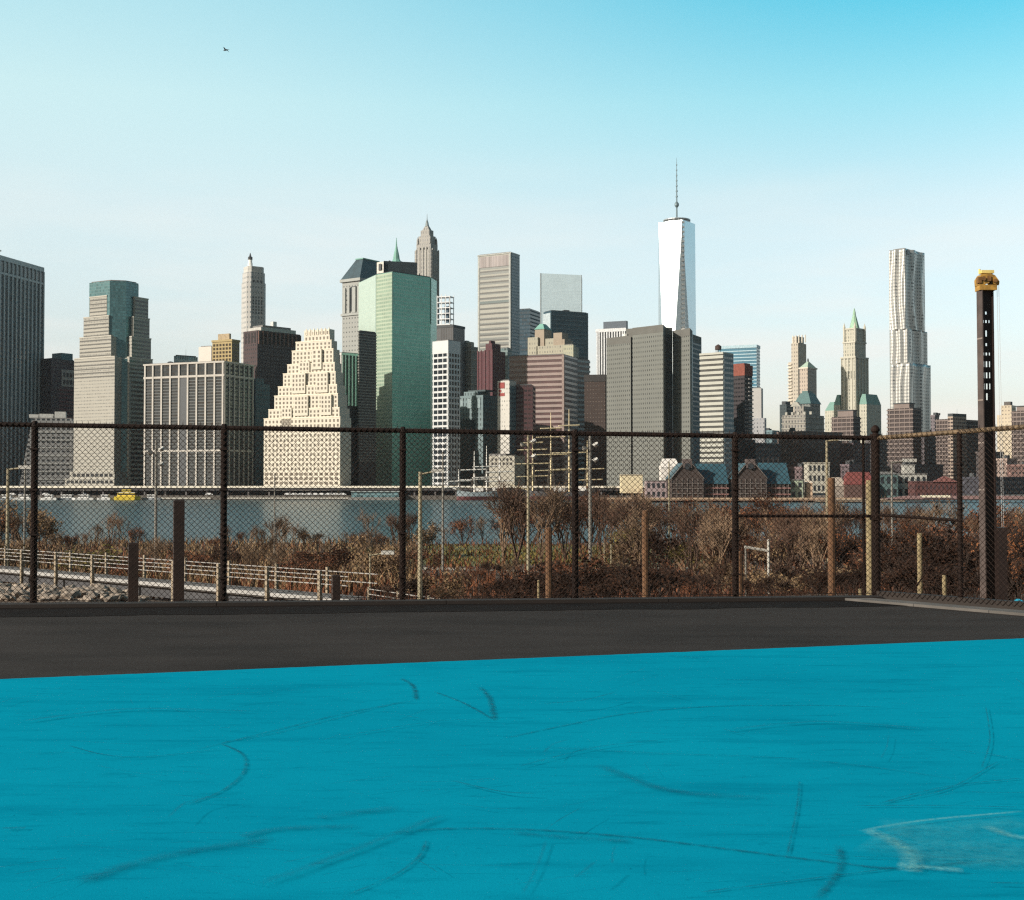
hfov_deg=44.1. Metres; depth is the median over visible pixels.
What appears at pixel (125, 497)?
water taxi
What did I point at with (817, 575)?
shrub
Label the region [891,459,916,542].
lamp post
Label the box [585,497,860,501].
shore promenade
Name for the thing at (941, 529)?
shrub
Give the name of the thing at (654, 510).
bare tree
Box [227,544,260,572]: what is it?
shrub
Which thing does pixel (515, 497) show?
bare tree
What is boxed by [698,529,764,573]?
shrub
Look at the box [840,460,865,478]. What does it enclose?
building
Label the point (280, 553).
bare tree
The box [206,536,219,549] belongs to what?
shrub
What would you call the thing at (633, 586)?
shrub
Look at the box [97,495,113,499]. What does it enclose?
motor boat
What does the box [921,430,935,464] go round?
building
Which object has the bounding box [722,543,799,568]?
shrub
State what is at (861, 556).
shrub
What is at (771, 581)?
shrub
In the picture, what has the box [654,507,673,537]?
leafy tree
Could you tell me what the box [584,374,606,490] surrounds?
office block
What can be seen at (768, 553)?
gate frame
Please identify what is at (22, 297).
office tower
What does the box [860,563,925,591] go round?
shrub
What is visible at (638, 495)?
bare tree
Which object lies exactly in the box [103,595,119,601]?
rock
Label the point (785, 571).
shrub
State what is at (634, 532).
bare tree
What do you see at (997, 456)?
building
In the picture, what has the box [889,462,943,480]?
building
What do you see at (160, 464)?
lamp post
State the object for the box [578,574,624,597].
shrub
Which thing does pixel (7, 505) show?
lamp post
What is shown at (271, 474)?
window
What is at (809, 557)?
shrub
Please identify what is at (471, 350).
office tower
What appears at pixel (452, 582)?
shrub
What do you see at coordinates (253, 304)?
skyscraper
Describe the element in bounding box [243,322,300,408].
office tower
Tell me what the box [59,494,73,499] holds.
motor boat
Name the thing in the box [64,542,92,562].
leafy tree
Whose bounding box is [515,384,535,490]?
office building
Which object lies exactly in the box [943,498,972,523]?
young tree
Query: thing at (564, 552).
bare tree
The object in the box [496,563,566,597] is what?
shrub
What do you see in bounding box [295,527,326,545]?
shrub
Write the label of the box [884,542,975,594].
shrub
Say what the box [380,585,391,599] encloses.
bare tree
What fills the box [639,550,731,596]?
shrub
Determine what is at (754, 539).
bare tree
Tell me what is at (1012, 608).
concrete kerb
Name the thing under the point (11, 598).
rock
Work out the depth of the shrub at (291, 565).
92.20 m
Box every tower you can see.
[0,250,44,490]
[40,353,73,418]
[199,346,211,361]
[211,333,239,362]
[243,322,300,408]
[340,352,357,405]
[357,330,376,490]
[432,340,459,490]
[437,294,453,324]
[437,324,464,395]
[465,340,478,391]
[477,341,504,395]
[501,347,511,379]
[520,308,539,354]
[543,310,587,358]
[563,344,575,356]
[575,357,589,485]
[596,321,627,374]
[719,344,759,387]
[733,363,753,442]
[798,359,817,396]
[948,413,966,480]
[997,402,1015,457]
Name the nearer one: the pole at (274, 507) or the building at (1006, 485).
the pole at (274, 507)
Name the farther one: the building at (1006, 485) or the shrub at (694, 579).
the building at (1006, 485)
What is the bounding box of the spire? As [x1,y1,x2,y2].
[392,238,400,261]
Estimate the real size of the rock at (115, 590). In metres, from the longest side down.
0.706 x 0.512 x 0.308 m
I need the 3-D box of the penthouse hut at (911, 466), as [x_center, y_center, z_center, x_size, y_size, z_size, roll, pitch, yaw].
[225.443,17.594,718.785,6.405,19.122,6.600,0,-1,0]
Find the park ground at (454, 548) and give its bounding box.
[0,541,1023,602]
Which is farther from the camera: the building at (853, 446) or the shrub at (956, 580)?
the building at (853, 446)
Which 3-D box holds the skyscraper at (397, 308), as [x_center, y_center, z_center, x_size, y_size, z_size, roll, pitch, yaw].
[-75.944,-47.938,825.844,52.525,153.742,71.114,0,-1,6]
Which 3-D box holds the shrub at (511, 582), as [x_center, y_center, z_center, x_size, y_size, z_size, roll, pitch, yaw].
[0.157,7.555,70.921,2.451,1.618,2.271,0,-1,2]
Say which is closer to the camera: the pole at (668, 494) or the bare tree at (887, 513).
the pole at (668, 494)
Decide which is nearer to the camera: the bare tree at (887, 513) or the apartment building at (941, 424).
the bare tree at (887, 513)
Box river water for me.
[0,500,1023,544]
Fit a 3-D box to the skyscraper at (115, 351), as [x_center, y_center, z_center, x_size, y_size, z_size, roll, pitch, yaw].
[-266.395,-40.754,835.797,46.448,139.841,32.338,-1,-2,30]
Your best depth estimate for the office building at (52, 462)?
834.91 m
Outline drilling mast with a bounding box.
[974,269,1007,599]
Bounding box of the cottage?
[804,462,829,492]
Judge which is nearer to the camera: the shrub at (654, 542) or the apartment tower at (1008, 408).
the shrub at (654, 542)
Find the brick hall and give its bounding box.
[908,476,956,495]
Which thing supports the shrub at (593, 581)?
on the park ground at (454, 548)
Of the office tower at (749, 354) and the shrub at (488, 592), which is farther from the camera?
the office tower at (749, 354)
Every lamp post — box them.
[5,466,30,565]
[148,440,163,569]
[369,551,393,593]
[418,469,443,598]
[520,435,536,574]
[582,436,597,560]
[826,440,851,561]
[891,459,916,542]
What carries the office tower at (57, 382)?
on the shore
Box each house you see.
[665,458,728,497]
[727,459,790,497]
[897,473,926,496]
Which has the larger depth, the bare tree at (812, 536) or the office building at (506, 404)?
the office building at (506, 404)
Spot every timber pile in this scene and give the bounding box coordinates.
[128,542,138,601]
[173,500,184,600]
[331,575,339,599]
[537,580,539,597]
[545,527,551,597]
[642,510,648,596]
[739,551,742,595]
[827,478,835,595]
[866,480,871,594]
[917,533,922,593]
[942,575,946,594]
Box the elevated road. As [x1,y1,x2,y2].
[0,486,644,494]
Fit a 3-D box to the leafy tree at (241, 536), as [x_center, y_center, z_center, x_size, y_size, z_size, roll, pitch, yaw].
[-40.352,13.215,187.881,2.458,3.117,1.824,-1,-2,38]
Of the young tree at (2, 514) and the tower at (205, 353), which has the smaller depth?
the young tree at (2, 514)
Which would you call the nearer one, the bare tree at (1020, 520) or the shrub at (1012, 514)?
the bare tree at (1020, 520)
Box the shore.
[813,493,1023,494]
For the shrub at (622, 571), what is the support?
on the park ground at (454, 548)
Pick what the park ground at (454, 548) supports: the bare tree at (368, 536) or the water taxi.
the bare tree at (368, 536)
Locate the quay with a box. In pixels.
[0,495,1023,499]
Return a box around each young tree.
[0,501,12,541]
[78,529,92,552]
[90,528,123,558]
[101,512,121,539]
[108,511,130,542]
[271,515,293,548]
[289,523,300,543]
[355,510,380,538]
[391,534,423,569]
[674,500,711,547]
[750,507,788,565]
[788,500,820,563]
[931,509,956,529]
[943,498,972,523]
[965,513,978,536]
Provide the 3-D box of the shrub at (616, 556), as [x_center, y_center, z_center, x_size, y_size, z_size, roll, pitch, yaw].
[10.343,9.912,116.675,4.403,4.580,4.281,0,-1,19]
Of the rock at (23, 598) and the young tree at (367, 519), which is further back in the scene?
the young tree at (367, 519)
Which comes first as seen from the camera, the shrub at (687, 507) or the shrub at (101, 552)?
the shrub at (101, 552)
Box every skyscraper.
[65,280,152,490]
[241,253,265,362]
[340,258,379,352]
[358,260,436,490]
[415,219,438,323]
[477,252,519,354]
[528,324,578,357]
[540,273,581,323]
[658,158,695,345]
[787,335,805,411]
[825,308,880,442]
[889,248,930,431]
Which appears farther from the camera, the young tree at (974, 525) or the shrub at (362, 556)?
the young tree at (974, 525)
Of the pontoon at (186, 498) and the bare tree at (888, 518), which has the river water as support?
the pontoon at (186, 498)
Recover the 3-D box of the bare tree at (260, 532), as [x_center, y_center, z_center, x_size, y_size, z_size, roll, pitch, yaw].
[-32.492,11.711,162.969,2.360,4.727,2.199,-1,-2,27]
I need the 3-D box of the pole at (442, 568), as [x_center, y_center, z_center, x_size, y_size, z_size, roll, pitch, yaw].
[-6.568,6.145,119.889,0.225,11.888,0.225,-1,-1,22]
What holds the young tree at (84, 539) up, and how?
on the park ground at (454, 548)
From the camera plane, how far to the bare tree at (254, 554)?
96.43 m
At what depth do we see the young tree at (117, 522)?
199.09 m
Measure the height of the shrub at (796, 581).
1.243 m
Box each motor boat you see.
[0,494,12,499]
[13,494,30,499]
[41,495,56,499]
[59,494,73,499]
[72,490,95,499]
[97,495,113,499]
[142,494,160,499]
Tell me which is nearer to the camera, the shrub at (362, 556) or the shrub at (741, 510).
the shrub at (362, 556)
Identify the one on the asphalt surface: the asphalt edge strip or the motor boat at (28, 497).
the asphalt edge strip
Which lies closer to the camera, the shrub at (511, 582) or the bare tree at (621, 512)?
the shrub at (511, 582)
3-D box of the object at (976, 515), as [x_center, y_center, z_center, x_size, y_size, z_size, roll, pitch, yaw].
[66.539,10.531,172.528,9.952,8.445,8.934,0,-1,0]
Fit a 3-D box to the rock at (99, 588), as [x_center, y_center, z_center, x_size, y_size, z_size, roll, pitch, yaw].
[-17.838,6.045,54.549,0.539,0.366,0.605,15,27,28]
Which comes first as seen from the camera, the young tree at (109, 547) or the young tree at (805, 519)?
the young tree at (109, 547)
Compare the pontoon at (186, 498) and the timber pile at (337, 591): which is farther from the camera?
the pontoon at (186, 498)
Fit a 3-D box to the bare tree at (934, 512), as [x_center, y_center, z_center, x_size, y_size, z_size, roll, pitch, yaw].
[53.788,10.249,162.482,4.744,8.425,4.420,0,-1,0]
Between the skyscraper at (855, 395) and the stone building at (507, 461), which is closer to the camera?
the stone building at (507, 461)
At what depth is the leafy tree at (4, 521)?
161.44 m
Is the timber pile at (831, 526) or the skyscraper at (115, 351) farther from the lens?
the skyscraper at (115, 351)
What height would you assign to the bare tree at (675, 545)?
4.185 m
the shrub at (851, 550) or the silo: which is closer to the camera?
the shrub at (851, 550)
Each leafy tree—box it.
[0,508,19,543]
[39,550,58,568]
[62,531,80,547]
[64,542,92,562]
[126,523,146,541]
[234,531,246,543]
[348,528,363,548]
[374,531,388,546]
[488,517,507,538]
[511,518,520,540]
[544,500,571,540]
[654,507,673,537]
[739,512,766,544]
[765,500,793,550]
[798,499,825,519]
[816,520,861,568]
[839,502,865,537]
[847,507,939,589]
[963,510,969,535]
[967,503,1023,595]
[997,508,1017,528]
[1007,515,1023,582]
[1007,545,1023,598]
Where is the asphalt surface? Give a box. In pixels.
[0,606,1023,678]
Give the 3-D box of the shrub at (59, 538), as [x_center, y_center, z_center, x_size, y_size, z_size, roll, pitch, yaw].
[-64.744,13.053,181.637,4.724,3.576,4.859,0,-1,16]
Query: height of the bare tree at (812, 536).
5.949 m
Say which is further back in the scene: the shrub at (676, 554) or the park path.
the park path
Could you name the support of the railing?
on the park ground at (454, 548)
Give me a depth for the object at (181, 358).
866.59 m
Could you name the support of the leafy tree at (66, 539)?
on the park ground at (454, 548)
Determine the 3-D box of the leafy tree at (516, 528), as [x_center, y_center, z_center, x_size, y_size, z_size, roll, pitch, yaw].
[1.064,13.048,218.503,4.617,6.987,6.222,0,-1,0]
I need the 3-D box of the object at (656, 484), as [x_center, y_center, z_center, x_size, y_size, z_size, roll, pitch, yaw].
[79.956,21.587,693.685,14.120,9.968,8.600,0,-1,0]
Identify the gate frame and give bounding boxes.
[744,539,769,593]
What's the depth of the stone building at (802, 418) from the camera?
1119.30 m
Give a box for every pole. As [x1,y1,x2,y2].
[23,460,25,565]
[274,475,274,558]
[441,452,443,573]
[668,462,669,552]
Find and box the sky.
[0,0,1023,451]
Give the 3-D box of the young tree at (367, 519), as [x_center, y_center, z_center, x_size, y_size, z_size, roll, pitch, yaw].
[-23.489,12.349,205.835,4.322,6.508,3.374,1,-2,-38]
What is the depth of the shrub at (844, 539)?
119.70 m
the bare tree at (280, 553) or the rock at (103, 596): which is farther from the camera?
the bare tree at (280, 553)
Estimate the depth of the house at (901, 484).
709.73 m
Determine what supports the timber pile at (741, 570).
on the park ground at (454, 548)
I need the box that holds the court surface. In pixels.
[0,638,1023,899]
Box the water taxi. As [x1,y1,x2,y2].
[114,490,140,499]
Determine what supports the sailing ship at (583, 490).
on the river water
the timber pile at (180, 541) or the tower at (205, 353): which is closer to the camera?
the timber pile at (180, 541)
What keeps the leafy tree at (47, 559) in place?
on the park ground at (454, 548)
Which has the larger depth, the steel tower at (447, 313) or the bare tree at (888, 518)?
the steel tower at (447, 313)
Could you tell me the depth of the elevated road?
736.08 m
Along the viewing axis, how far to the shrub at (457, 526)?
212.62 m
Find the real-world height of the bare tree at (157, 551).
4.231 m
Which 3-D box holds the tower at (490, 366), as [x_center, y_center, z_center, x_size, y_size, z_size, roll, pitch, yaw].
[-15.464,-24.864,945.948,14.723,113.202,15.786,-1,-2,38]
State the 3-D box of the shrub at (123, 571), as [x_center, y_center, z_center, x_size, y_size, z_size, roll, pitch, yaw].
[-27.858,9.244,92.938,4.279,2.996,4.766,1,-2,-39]
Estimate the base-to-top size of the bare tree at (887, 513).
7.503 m
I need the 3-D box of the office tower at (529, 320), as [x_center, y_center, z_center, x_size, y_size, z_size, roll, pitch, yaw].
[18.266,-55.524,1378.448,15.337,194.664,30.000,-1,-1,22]
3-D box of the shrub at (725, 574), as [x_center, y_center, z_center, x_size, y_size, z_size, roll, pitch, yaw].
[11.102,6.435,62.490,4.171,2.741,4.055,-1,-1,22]
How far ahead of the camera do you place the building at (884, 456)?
1055.37 m
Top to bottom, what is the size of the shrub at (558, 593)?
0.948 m
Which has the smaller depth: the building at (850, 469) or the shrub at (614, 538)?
the shrub at (614, 538)
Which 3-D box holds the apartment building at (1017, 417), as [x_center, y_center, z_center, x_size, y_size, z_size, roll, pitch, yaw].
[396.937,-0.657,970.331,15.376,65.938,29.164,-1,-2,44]
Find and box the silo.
[804,481,812,497]
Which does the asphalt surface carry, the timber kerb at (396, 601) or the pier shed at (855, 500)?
the timber kerb at (396, 601)
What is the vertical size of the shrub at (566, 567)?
2.844 m
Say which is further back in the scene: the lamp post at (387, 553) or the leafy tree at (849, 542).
the leafy tree at (849, 542)
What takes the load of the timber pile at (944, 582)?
on the park ground at (454, 548)
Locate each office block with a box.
[143,360,254,490]
[509,354,577,490]
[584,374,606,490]
[606,324,700,490]
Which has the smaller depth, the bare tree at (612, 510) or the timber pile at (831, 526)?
the timber pile at (831, 526)
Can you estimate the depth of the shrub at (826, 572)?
46.49 m
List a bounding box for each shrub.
[0,496,65,541]
[0,537,45,567]
[22,517,56,545]
[46,529,73,550]
[53,542,127,574]
[94,551,161,575]
[102,555,163,577]
[139,541,152,550]
[161,547,214,578]
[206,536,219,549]
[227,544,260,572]
[274,552,324,583]
[286,548,338,572]
[293,540,360,575]
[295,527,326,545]
[298,554,345,576]
[347,534,398,581]
[349,582,378,596]
[362,548,411,582]
[371,566,431,599]
[391,565,471,598]
[395,519,441,553]
[407,543,448,571]
[428,582,466,598]
[448,515,477,543]
[459,588,496,598]
[466,566,489,585]
[474,570,518,598]
[476,557,500,571]
[483,583,536,598]
[489,494,563,544]
[496,561,508,574]
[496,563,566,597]
[498,574,523,592]
[515,553,602,597]
[519,559,596,594]
[530,550,628,597]
[536,580,571,597]
[552,549,638,597]
[557,486,615,542]
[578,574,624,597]
[581,555,652,591]
[599,532,641,566]
[600,544,689,596]
[605,515,682,568]
[606,523,652,563]
[614,565,653,596]
[635,563,678,595]
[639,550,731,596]
[649,495,703,544]
[666,538,716,575]
[692,554,779,595]
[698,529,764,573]
[702,496,762,535]
[721,489,784,540]
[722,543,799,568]
[726,573,776,595]
[743,550,812,593]
[743,564,785,595]
[750,519,825,576]
[751,569,793,595]
[774,567,822,593]
[787,557,842,592]
[793,556,883,591]
[797,561,844,592]
[799,554,855,592]
[827,518,857,567]
[836,521,860,566]
[836,523,895,577]
[836,561,865,594]
[836,561,890,592]
[839,547,906,584]
[851,527,979,593]
[855,519,924,547]
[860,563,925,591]
[865,504,979,593]
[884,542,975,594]
[893,518,945,542]
[907,517,1013,593]
[923,512,978,548]
[923,562,979,595]
[942,525,976,542]
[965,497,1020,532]
[967,562,1023,599]
[1000,509,1022,520]
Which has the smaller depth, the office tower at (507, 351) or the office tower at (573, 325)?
the office tower at (507, 351)
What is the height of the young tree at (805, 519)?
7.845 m
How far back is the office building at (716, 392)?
757.15 m
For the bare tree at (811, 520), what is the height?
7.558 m
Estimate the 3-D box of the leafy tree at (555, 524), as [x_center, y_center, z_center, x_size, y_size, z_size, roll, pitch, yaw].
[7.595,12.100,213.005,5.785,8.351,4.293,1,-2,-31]
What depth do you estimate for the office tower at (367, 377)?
762.49 m
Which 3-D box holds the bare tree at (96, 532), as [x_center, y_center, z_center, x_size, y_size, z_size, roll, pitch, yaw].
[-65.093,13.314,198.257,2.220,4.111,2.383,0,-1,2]
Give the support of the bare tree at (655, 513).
on the park ground at (454, 548)
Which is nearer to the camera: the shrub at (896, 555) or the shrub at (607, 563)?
the shrub at (896, 555)
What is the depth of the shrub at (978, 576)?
26.89 m
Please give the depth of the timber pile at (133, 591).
21.88 m
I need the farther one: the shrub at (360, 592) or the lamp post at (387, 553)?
the lamp post at (387, 553)
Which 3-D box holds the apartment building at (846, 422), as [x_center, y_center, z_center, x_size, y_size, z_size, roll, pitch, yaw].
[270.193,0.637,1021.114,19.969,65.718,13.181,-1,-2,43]
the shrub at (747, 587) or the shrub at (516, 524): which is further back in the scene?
the shrub at (516, 524)
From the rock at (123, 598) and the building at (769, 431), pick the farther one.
the building at (769, 431)
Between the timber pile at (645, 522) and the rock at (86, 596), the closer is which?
the timber pile at (645, 522)
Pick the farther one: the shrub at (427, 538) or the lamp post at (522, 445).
the shrub at (427, 538)
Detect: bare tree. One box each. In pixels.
[11,513,26,547]
[15,538,38,549]
[91,525,103,539]
[147,536,167,570]
[163,542,186,561]
[204,540,233,572]
[237,542,262,583]
[250,523,266,556]
[259,535,278,568]
[262,512,291,552]
[267,543,290,577]
[349,526,386,567]
[380,511,410,553]
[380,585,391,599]
[385,554,408,581]
[398,511,417,545]
[458,570,473,598]
[474,515,486,543]
[482,474,540,561]
[483,486,535,562]
[506,558,521,577]
[520,480,571,560]
[533,481,586,560]
[560,492,615,565]
[582,489,626,565]
[600,493,652,562]
[602,494,617,539]
[609,486,651,532]
[615,502,656,565]
[637,497,677,538]
[639,494,663,530]
[665,537,686,568]
[667,504,718,575]
[673,507,701,541]
[694,509,747,569]
[695,499,743,579]
[696,572,709,596]
[706,558,730,595]
[723,512,749,566]
[741,525,762,569]
[755,506,782,537]
[757,519,812,578]
[767,504,819,577]
[789,504,817,537]
[794,518,839,569]
[801,500,859,569]
[823,498,860,537]
[880,502,899,531]
[880,503,912,541]
[896,499,926,525]
[914,498,946,529]
[1010,504,1023,524]
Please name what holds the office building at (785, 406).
on the shore
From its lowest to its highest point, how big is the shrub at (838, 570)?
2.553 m
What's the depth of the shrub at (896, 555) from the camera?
33.53 m
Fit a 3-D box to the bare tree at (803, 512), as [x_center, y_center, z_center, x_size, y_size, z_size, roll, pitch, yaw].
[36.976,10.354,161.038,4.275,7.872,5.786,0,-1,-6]
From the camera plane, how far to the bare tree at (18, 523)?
180.66 m
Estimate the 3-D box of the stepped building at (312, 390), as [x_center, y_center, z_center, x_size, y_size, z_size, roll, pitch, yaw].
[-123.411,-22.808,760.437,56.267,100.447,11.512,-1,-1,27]
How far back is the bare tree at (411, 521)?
196.94 m
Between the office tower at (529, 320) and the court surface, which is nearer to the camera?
the court surface
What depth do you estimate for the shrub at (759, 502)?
184.56 m
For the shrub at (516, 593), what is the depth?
32.06 m
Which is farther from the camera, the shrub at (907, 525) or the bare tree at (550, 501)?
the bare tree at (550, 501)
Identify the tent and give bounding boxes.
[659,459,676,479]
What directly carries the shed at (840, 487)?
on the shore promenade
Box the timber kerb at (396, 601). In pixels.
[0,595,882,607]
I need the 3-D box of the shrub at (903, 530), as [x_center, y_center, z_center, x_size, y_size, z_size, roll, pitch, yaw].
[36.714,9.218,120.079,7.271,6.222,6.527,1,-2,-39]
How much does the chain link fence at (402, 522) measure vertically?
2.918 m
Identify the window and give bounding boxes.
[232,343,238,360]
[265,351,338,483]
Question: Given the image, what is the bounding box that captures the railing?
[367,587,433,599]
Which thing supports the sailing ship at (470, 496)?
on the river water
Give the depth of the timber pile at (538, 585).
27.92 m
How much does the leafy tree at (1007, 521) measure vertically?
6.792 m
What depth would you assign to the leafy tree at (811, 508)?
183.99 m
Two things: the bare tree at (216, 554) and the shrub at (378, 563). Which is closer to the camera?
the shrub at (378, 563)
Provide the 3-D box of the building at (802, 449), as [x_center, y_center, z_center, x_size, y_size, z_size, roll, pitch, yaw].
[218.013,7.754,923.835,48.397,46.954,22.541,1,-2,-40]
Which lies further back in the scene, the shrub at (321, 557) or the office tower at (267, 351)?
the office tower at (267, 351)
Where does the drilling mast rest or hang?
on the park ground at (454, 548)
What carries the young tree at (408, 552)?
on the park ground at (454, 548)
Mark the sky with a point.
(811, 141)
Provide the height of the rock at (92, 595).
0.336 m
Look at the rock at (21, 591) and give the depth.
48.07 m
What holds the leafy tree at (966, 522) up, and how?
on the park ground at (454, 548)
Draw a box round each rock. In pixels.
[0,594,15,600]
[0,595,8,599]
[11,591,22,597]
[14,589,27,594]
[17,596,29,601]
[39,593,50,599]
[49,594,59,599]
[63,590,79,598]
[83,595,93,601]
[86,591,97,598]
[94,585,106,589]
[100,594,109,601]
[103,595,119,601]
[108,586,122,592]
[120,596,127,601]
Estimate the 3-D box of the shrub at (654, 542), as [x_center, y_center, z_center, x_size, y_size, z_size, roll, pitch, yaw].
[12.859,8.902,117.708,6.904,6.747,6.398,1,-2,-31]
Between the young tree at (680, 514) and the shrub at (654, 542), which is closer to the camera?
the shrub at (654, 542)
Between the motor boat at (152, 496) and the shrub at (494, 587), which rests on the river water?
the motor boat at (152, 496)
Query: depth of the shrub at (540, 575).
53.50 m
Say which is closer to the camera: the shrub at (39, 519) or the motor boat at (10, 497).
the shrub at (39, 519)
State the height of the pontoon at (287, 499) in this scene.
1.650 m
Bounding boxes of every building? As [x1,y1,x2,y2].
[18,412,73,490]
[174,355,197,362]
[253,378,269,490]
[264,328,350,493]
[347,406,357,490]
[460,390,497,490]
[489,454,524,490]
[497,380,515,453]
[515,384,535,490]
[699,344,733,475]
[738,440,780,463]
[752,387,765,442]
[766,428,778,442]
[777,428,842,476]
[780,401,792,431]
[781,402,824,431]
[789,462,804,494]
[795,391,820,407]
[831,410,860,442]
[839,440,870,476]
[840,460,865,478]
[865,434,887,474]
[887,403,922,470]
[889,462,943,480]
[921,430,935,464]
[930,413,939,430]
[935,419,977,476]
[962,473,1023,494]
[976,452,1003,476]
[996,455,1017,476]
[1006,462,1023,476]
[1011,406,1023,463]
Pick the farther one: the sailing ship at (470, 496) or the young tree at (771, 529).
the sailing ship at (470, 496)
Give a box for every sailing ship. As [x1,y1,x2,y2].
[441,446,513,499]
[510,417,603,499]
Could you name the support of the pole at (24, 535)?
on the park ground at (454, 548)
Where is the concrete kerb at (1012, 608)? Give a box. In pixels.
[845,591,1023,615]
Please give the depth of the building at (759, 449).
857.61 m
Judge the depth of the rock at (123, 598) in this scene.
50.09 m
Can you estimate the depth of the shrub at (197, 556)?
107.86 m
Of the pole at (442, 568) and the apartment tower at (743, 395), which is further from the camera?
the apartment tower at (743, 395)
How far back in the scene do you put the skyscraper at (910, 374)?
1223.69 m
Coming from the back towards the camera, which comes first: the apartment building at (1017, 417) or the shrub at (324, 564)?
the apartment building at (1017, 417)
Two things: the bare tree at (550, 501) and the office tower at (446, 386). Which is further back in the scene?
the office tower at (446, 386)
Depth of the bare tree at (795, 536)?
83.62 m
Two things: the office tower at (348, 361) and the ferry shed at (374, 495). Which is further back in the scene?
the office tower at (348, 361)
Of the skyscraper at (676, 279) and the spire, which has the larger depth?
the skyscraper at (676, 279)
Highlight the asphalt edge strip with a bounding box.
[0,600,904,616]
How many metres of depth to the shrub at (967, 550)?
33.13 m
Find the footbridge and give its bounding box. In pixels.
[0,546,377,600]
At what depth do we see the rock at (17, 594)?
47.17 m
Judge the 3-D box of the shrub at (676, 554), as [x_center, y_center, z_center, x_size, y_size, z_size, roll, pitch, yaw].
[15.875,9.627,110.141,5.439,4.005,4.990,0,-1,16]
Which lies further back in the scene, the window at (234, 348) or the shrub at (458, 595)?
the window at (234, 348)
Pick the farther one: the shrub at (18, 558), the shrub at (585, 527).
the shrub at (585, 527)
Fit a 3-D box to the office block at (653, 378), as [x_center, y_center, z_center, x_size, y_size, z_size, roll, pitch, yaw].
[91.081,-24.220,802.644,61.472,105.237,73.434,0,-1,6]
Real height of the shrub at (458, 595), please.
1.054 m
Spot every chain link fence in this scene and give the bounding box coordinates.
[0,419,881,602]
[876,424,1023,605]
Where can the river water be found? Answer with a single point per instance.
(73, 510)
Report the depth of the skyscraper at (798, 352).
1526.71 m
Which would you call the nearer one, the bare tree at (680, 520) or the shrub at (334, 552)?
the shrub at (334, 552)
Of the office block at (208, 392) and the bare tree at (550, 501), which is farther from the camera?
the office block at (208, 392)
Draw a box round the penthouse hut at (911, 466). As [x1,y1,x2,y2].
[901,464,914,472]
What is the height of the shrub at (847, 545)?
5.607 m
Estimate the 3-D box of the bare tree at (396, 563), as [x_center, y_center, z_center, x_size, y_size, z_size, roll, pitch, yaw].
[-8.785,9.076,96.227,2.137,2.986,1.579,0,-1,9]
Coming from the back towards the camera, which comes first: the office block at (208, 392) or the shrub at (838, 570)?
the office block at (208, 392)
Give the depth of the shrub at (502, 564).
121.02 m
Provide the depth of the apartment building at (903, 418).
967.25 m
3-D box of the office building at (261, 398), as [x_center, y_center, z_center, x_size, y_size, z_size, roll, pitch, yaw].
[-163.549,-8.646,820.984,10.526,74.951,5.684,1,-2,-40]
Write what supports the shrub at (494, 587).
on the park ground at (454, 548)
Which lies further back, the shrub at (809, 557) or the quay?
the quay
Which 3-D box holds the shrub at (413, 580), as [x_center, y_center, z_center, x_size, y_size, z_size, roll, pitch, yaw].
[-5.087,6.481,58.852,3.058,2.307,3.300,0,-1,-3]
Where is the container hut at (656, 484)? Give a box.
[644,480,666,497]
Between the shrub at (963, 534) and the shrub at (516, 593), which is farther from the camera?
the shrub at (963, 534)
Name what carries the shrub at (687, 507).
on the park ground at (454, 548)
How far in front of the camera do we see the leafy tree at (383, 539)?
171.82 m
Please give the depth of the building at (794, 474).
782.75 m
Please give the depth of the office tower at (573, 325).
1234.73 m
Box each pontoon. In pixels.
[161,498,210,499]
[227,498,347,499]
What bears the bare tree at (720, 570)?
on the park ground at (454, 548)
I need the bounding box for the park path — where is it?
[350,567,771,571]
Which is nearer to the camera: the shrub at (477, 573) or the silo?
the shrub at (477, 573)
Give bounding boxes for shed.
[348,491,399,499]
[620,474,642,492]
[816,499,904,501]
[825,477,843,497]
[843,472,870,497]
[880,472,897,497]
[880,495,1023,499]
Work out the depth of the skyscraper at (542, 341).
964.83 m
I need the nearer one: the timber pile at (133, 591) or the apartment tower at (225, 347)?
the timber pile at (133, 591)
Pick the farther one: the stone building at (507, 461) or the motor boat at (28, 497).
the stone building at (507, 461)
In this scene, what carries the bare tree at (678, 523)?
on the park ground at (454, 548)
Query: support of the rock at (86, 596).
on the park ground at (454, 548)
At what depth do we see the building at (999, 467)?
903.12 m
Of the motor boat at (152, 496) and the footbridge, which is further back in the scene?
the motor boat at (152, 496)
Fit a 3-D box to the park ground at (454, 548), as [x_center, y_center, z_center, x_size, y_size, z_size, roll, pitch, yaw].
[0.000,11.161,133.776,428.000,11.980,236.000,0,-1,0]

